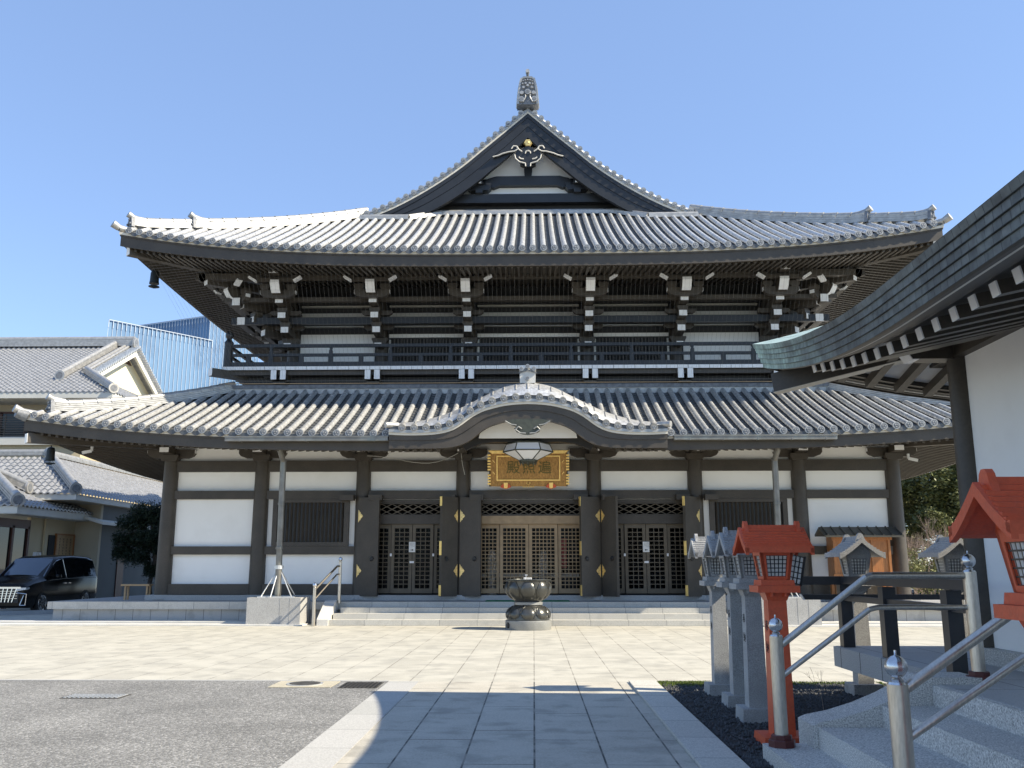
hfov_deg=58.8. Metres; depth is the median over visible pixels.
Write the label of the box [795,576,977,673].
timber barrier
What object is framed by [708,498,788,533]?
lattice window
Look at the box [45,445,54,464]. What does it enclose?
wind bell
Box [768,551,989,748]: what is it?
handrail
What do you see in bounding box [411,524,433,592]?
sliding door
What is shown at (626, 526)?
sliding door
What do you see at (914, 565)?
bush
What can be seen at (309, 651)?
paved plaza
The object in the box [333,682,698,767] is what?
stone path
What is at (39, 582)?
parked van
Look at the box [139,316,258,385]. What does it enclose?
glass tower
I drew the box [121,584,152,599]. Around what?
bench
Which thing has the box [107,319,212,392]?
glass tower
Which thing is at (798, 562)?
lattice window
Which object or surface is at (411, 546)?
paper notice
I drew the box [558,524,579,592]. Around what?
sliding door
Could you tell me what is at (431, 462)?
loose cable
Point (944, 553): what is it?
post lantern
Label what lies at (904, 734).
handrail
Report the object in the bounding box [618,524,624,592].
sliding door
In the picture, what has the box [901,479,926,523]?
broadleaf tree
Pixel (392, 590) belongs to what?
sliding door
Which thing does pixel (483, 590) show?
sliding door
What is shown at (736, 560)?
lattice window
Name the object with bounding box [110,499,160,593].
pine tree
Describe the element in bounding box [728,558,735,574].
lattice window
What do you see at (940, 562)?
lattice window
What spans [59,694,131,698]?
drain grate
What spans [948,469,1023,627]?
post lantern
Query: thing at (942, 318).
side hall
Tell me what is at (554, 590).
sliding door
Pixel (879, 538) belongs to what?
wooden cabinet
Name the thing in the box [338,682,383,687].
drain grate
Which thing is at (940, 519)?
broadleaf tree
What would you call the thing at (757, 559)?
lattice window
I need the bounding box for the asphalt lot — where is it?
[0,680,386,767]
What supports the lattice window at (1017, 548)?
in the post lantern at (992, 506)
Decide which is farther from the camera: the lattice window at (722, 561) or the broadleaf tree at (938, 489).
the broadleaf tree at (938, 489)
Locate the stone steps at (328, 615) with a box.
[316,600,727,625]
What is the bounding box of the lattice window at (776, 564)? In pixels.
[766,555,786,575]
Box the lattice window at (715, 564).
[710,559,721,573]
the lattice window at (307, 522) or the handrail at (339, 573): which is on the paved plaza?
the handrail at (339, 573)
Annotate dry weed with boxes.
[805,668,823,709]
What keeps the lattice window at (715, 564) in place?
in the post lantern at (718, 684)
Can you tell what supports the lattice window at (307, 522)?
in the temple hall
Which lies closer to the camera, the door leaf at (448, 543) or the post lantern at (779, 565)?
the post lantern at (779, 565)
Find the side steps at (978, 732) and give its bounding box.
[762,672,1023,767]
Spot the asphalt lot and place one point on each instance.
(203, 724)
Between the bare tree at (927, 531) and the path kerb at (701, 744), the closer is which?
the path kerb at (701, 744)
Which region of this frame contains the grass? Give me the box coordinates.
[657,680,886,687]
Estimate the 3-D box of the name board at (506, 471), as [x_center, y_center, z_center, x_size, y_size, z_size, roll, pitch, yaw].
[0.477,2.492,26.505,2.380,1.132,0.387,0,-11,1]
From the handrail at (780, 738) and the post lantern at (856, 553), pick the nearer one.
the handrail at (780, 738)
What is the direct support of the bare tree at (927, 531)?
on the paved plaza
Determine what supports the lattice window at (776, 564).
in the post lantern at (779, 565)
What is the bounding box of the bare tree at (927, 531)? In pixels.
[918,517,948,546]
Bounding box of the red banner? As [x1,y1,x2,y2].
[561,538,566,567]
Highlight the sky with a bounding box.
[0,0,1023,565]
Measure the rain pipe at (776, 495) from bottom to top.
4.142 m
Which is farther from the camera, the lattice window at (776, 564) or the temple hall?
the temple hall
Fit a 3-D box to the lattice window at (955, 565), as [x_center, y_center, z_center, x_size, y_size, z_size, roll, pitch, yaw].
[5.510,2.270,11.294,0.201,0.192,0.066,0,-11,1]
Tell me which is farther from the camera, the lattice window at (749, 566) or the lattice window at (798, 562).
the lattice window at (749, 566)
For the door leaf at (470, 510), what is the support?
in the temple hall
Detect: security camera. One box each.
[80,446,93,453]
[907,454,919,461]
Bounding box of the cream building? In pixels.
[0,336,162,505]
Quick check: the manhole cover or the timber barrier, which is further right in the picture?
the timber barrier
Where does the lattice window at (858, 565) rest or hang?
in the post lantern at (856, 553)
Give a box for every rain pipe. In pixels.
[257,450,295,597]
[771,448,800,597]
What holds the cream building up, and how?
on the ground
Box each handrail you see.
[312,557,342,625]
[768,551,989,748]
[884,618,1023,767]
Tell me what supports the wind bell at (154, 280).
hanging from the temple hall
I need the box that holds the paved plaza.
[0,607,967,683]
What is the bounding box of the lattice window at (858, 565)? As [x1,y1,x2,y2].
[851,559,865,573]
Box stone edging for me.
[0,620,941,626]
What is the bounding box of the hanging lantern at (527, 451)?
[503,438,552,465]
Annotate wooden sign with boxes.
[54,533,74,555]
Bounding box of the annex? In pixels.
[0,447,162,597]
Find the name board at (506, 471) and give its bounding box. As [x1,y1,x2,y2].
[488,450,568,488]
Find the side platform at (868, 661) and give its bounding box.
[833,646,1023,708]
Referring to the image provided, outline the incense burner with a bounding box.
[504,577,551,630]
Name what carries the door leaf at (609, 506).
in the temple hall
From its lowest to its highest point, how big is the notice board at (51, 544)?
1.222 m
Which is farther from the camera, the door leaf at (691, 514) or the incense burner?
the door leaf at (691, 514)
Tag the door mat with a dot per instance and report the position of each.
(514, 601)
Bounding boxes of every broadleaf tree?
[901,464,962,540]
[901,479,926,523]
[905,473,947,591]
[921,505,954,571]
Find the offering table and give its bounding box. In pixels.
[481,574,578,593]
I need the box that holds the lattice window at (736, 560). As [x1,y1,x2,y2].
[734,557,739,574]
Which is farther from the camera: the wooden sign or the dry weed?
the wooden sign
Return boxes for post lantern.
[688,534,729,695]
[703,531,744,708]
[715,527,767,722]
[732,521,814,743]
[824,533,885,695]
[918,535,967,636]
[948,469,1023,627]
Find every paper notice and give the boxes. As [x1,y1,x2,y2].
[409,542,414,551]
[643,542,649,551]
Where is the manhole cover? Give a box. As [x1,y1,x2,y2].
[268,681,339,687]
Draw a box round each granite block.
[246,597,309,623]
[761,597,821,624]
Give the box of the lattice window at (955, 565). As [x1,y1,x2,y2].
[948,559,962,571]
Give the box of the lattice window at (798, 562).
[790,555,805,586]
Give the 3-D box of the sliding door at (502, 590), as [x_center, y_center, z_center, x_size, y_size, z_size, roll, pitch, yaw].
[0.067,5.158,26.841,0.844,2.010,0.050,0,-11,1]
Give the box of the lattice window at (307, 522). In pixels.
[271,499,349,545]
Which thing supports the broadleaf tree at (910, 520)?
on the ground
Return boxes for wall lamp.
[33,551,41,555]
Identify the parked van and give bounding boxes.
[0,555,96,609]
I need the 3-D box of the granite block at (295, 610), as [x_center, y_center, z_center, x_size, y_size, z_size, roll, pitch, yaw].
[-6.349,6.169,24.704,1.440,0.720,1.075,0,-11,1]
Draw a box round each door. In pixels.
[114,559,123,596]
[378,524,391,592]
[390,524,412,592]
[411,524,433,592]
[433,524,439,592]
[481,524,499,592]
[500,524,528,592]
[529,524,557,592]
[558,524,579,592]
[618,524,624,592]
[624,524,646,592]
[645,524,668,592]
[666,524,685,592]
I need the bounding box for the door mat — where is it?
[485,600,569,601]
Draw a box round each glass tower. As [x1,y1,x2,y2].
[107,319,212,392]
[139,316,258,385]
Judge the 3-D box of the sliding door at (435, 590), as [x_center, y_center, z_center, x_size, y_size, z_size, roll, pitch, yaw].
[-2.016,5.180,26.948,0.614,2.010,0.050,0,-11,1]
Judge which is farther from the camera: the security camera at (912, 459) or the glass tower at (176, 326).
the glass tower at (176, 326)
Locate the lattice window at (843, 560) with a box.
[842,559,847,573]
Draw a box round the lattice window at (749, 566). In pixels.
[743,557,756,574]
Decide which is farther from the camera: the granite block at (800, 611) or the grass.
the granite block at (800, 611)
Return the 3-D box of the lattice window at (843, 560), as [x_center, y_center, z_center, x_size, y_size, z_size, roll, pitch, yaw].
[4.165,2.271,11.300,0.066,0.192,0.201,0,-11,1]
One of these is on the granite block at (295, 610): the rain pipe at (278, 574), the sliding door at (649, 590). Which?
the rain pipe at (278, 574)
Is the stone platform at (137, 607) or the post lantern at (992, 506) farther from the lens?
the stone platform at (137, 607)
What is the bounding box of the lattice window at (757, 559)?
[755,556,761,575]
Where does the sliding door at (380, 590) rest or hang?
in the temple hall
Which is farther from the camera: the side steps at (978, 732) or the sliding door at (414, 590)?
the sliding door at (414, 590)
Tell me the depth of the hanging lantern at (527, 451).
25.08 m
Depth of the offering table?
28.07 m
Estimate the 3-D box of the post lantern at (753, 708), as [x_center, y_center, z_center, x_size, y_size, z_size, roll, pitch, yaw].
[2.465,2.437,9.307,0.600,1.920,0.550,0,-11,1]
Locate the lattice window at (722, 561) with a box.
[720,558,725,574]
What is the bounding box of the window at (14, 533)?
[0,517,30,608]
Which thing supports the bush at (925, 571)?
on the ground
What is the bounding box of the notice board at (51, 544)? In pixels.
[47,535,54,554]
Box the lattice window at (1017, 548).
[1006,541,1023,585]
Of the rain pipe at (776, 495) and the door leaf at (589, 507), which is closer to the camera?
the rain pipe at (776, 495)
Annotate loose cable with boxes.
[376,453,464,474]
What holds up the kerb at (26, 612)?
on the paved plaza
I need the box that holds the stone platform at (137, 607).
[47,594,966,622]
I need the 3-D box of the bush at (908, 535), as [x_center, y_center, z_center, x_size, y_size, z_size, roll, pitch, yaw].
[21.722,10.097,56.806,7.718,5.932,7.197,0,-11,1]
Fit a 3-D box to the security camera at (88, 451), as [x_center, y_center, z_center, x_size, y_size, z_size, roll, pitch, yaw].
[-12.356,1.923,26.379,0.349,0.252,0.094,6,-13,-27]
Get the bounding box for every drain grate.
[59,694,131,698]
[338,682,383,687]
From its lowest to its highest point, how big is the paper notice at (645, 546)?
0.300 m
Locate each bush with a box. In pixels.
[905,526,933,571]
[907,546,942,593]
[911,532,963,593]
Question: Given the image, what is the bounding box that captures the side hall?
[752,170,1023,671]
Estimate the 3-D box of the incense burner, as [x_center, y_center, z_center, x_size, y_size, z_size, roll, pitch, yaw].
[0.407,5.472,22.814,1.199,1.335,1.199,0,-11,1]
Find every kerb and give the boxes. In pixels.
[0,610,52,614]
[0,679,749,767]
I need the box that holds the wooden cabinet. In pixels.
[815,526,903,593]
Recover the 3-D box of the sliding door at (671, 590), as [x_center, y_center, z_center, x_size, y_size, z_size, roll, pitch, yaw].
[4.902,5.148,26.789,0.614,2.010,0.050,0,-11,1]
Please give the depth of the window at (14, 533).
34.43 m
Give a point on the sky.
(110, 110)
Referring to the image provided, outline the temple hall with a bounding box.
[12,69,955,600]
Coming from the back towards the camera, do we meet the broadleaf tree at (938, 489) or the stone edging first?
the broadleaf tree at (938, 489)
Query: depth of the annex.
39.59 m
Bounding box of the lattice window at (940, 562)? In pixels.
[937,559,944,571]
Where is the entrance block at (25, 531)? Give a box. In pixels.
[0,468,92,608]
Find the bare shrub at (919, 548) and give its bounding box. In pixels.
[906,531,962,593]
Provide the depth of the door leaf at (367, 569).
26.54 m
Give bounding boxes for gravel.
[663,682,865,767]
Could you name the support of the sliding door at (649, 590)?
in the temple hall
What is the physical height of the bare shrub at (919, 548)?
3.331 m
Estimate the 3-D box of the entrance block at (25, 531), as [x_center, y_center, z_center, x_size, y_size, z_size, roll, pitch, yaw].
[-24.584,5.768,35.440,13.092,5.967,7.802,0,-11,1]
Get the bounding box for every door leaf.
[356,497,380,595]
[438,496,457,596]
[459,497,481,595]
[579,496,600,596]
[601,496,619,596]
[682,496,702,596]
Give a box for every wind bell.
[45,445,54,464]
[148,269,159,288]
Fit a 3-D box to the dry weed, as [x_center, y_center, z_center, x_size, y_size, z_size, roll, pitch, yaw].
[3.242,3.278,9.759,0.222,0.452,0.117,3,-12,-15]
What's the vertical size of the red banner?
0.900 m
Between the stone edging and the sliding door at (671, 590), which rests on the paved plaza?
the stone edging

